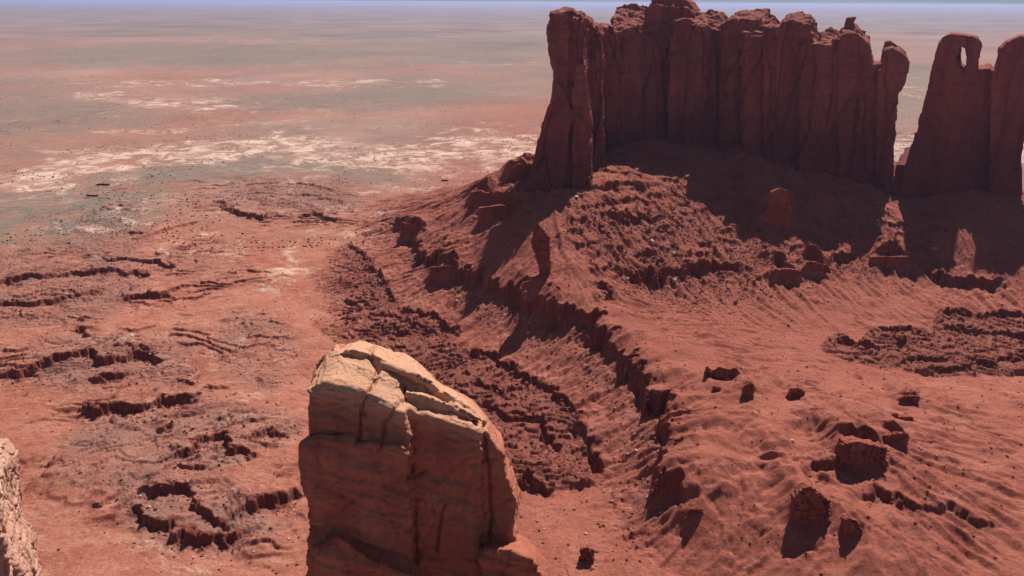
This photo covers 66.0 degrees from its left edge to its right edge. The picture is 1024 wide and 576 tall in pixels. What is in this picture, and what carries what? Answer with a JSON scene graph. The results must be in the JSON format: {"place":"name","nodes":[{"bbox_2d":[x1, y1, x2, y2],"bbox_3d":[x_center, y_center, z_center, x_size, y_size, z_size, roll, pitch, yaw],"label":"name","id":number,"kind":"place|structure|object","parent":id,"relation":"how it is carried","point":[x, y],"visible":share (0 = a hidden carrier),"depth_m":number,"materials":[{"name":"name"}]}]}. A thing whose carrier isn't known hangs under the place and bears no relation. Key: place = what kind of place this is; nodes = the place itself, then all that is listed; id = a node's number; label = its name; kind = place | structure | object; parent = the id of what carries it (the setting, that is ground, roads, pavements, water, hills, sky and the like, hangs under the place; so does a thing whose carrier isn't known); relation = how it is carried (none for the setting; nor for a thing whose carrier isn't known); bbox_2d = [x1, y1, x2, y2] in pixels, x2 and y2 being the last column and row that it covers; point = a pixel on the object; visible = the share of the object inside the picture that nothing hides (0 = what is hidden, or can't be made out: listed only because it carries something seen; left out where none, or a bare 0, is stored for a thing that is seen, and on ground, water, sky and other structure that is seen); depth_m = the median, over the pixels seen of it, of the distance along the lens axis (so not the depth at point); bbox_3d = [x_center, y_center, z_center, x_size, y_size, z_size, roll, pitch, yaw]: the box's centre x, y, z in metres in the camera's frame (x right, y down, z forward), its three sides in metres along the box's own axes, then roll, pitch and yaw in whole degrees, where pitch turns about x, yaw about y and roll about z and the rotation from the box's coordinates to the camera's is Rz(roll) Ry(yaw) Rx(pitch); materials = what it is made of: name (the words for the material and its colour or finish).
{"place":"outdoors","nodes":[
{"label":"outdoors","id":0,"kind":"place"},
{"bbox_2d":[0,1,1023,575],"bbox_3d":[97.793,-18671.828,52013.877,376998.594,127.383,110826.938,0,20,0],"label":"ground","id":1,"kind":"structure","parent":0,"point":[484,51],"depth_m":653.70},
{"bbox_2d":[0,438,42,575],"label":"rock spire","id":2,"kind":"object","parent":1,"relation":"on","point":[18,548],"visible":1,"depth_m":176.67,"materials":[{"name":"stone"}]},
{"bbox_2d":[400,222,414,239],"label":"rock outcrop","id":3,"kind":"object","parent":1,"relation":"on","point":[405,227],"visible":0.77,"depth_m":822.60,"materials":[{"name":"red stone"}]},
{"bbox_2d":[298,341,550,575],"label":"rock spire","id":4,"kind":"object","parent":1,"relation":"on","point":[405,466],"visible":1,"depth_m":169.85,"materials":[{"name":"stone"}]},
{"bbox_2d":[429,265,450,280],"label":"rock outcrop","id":5,"kind":"object","parent":1,"relation":"on","point":[434,271],"visible":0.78,"depth_m":692.16,"materials":[{"name":"red stone"}]},
{"bbox_2d":[0,42,932,248],"bbox_3d":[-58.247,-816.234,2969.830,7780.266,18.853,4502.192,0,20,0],"label":"desert scrub","id":6,"kind":"object","parent":1,"relation":"on","point":[235,165],"visible":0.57,"depth_m":1181.81,"materials":[{"name":"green plant"}]},
{"bbox_2d":[467,190,485,209],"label":"rock outcrop","id":7,"kind":"object","parent":1,"relation":"on","point":[475,198],"visible":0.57,"depth_m":801.08,"materials":[{"name":"red stone"}]},
{"bbox_2d":[477,204,507,226],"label":"rock outcrop","id":8,"kind":"object","parent":1,"relation":"on","point":[484,212],"visible":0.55,"depth_m":744.50,"materials":[{"name":"red stone"}]},
{"bbox_2d":[0,142,1023,575],"bbox_3d":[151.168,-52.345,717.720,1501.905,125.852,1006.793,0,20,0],"label":"rubble","id":9,"kind":"object","parent":1,"relation":"on","point":[726,288],"visible":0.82,"depth_m":640.80,"materials":[{"name":"red stone"}]},
{"bbox_2d":[0,149,1023,575],"bbox_3d":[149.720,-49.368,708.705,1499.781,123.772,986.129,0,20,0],"label":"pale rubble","id":10,"kind":"object","parent":1,"relation":"on","point":[522,319],"visible":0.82,"depth_m":627.08,"materials":[{"name":"beige stone"}]},
{"bbox_2d":[505,164,529,183],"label":"rock outcrop","id":11,"kind":"object","parent":1,"relation":"on","point":[518,171],"visible":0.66,"depth_m":801.93,"materials":[{"name":"red stone"}]},
{"bbox_2d":[530,222,551,275],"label":"rock outcrop","id":12,"kind":"object","parent":1,"relation":"on","point":[541,246],"visible":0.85,"depth_m":614.47,"materials":[{"name":"red stone"}]},
{"bbox_2d":[578,546,594,562],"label":"rock outcrop","id":13,"kind":"object","parent":1,"relation":"on","point":[586,553],"visible":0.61,"depth_m":372.40,"materials":[{"name":"red stone"}]},
{"bbox_2d":[648,478,669,499],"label":"rock outcrop","id":14,"kind":"object","parent":1,"relation":"on","point":[657,483],"visible":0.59,"depth_m":402.11,"materials":[{"name":"red stone"}]},
{"bbox_2d":[683,508,703,523],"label":"rock outcrop","id":15,"kind":"object","parent":1,"relation":"on","point":[691,512],"visible":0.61,"depth_m":381.72,"materials":[{"name":"red stone"}]},
{"bbox_2d":[711,386,720,391],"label":"rock outcrop","id":16,"kind":"object","parent":1,"relation":"on","point":[714,388],"visible":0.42,"depth_m":465.82,"materials":[{"name":"red stone"}]},
{"bbox_2d":[526,0,909,193],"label":"sandstone butte","id":17,"kind":"object","parent":1,"relation":"on","point":[800,90],"visible":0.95,"depth_m":795.77,"materials":[{"name":"red stone"}]},
{"bbox_2d":[704,366,739,378],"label":"rock outcrop","id":18,"kind":"object","parent":1,"relation":"on","point":[718,372],"visible":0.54,"depth_m":480.82,"materials":[{"name":"red stone"}]},
{"bbox_2d":[741,382,755,397],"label":"rock outcrop","id":19,"kind":"object","parent":1,"relation":"on","point":[748,388],"visible":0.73,"depth_m":455.75,"materials":[{"name":"red stone"}]},
{"bbox_2d":[765,188,792,228],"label":"rock outcrop","id":20,"kind":"object","parent":1,"relation":"on","point":[778,207],"visible":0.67,"depth_m":724.98,"materials":[{"name":"red stone"}]},
{"bbox_2d":[770,268,801,281],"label":"rock outcrop","id":21,"kind":"object","parent":1,"relation":"on","point":[787,273],"visible":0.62,"depth_m":668.90,"materials":[{"name":"red stone"}]},
{"bbox_2d":[785,387,805,398],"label":"rock outcrop","id":22,"kind":"object","parent":1,"relation":"on","point":[793,391],"visible":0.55,"depth_m":462.61,"materials":[{"name":"red stone"}]},
{"bbox_2d":[789,481,831,522],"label":"rock outcrop","id":23,"kind":"object","parent":1,"relation":"on","point":[808,502],"visible":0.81,"depth_m":367.11,"materials":[{"name":"red stone"}]},
{"bbox_2d":[802,260,826,273],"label":"rock outcrop","id":24,"kind":"object","parent":1,"relation":"on","point":[817,266],"visible":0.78,"depth_m":680.45,"materials":[{"name":"red stone"}]},
{"bbox_2d":[840,513,862,536],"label":"rock outcrop","id":25,"kind":"object","parent":1,"relation":"on","point":[850,526],"visible":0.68,"depth_m":358.80,"materials":[{"name":"red stone"}]},
{"bbox_2d":[835,435,889,471],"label":"rock outcrop","id":26,"kind":"object","parent":1,"relation":"on","point":[855,453],"visible":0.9,"depth_m":398.43,"materials":[{"name":"red stone"}]},
{"bbox_2d":[869,255,908,270],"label":"rock outcrop","id":27,"kind":"object","parent":1,"relation":"on","point":[885,262],"visible":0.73,"depth_m":696.88,"materials":[{"name":"red stone"}]},
{"bbox_2d":[882,431,909,443],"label":"rock outcrop","id":28,"kind":"object","parent":1,"relation":"on","point":[899,437],"visible":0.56,"depth_m":417.64,"materials":[{"name":"red stone"}]},
{"bbox_2d":[892,412,913,419],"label":"rock outcrop","id":29,"kind":"object","parent":1,"relation":"on","point":[896,415],"visible":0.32,"depth_m":458.02,"materials":[{"name":"red stone"}]},
{"bbox_2d":[898,395,920,403],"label":"rock outcrop","id":30,"kind":"object","parent":1,"relation":"on","point":[913,399],"visible":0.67,"depth_m":480.08,"materials":[{"name":"red stone"}]},
{"bbox_2d":[892,32,1023,197],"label":"sandstone butte","id":31,"kind":"object","parent":1,"relation":"on","point":[969,134],"visible":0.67,"depth_m":775.17,"materials":[{"name":"red stone"}]},
{"bbox_2d":[0,0,1023,6],"label":"sky","id":32,"kind":"structure","parent":0,"point":[992,3],"materials":[{"name":"blue"}]}
]}

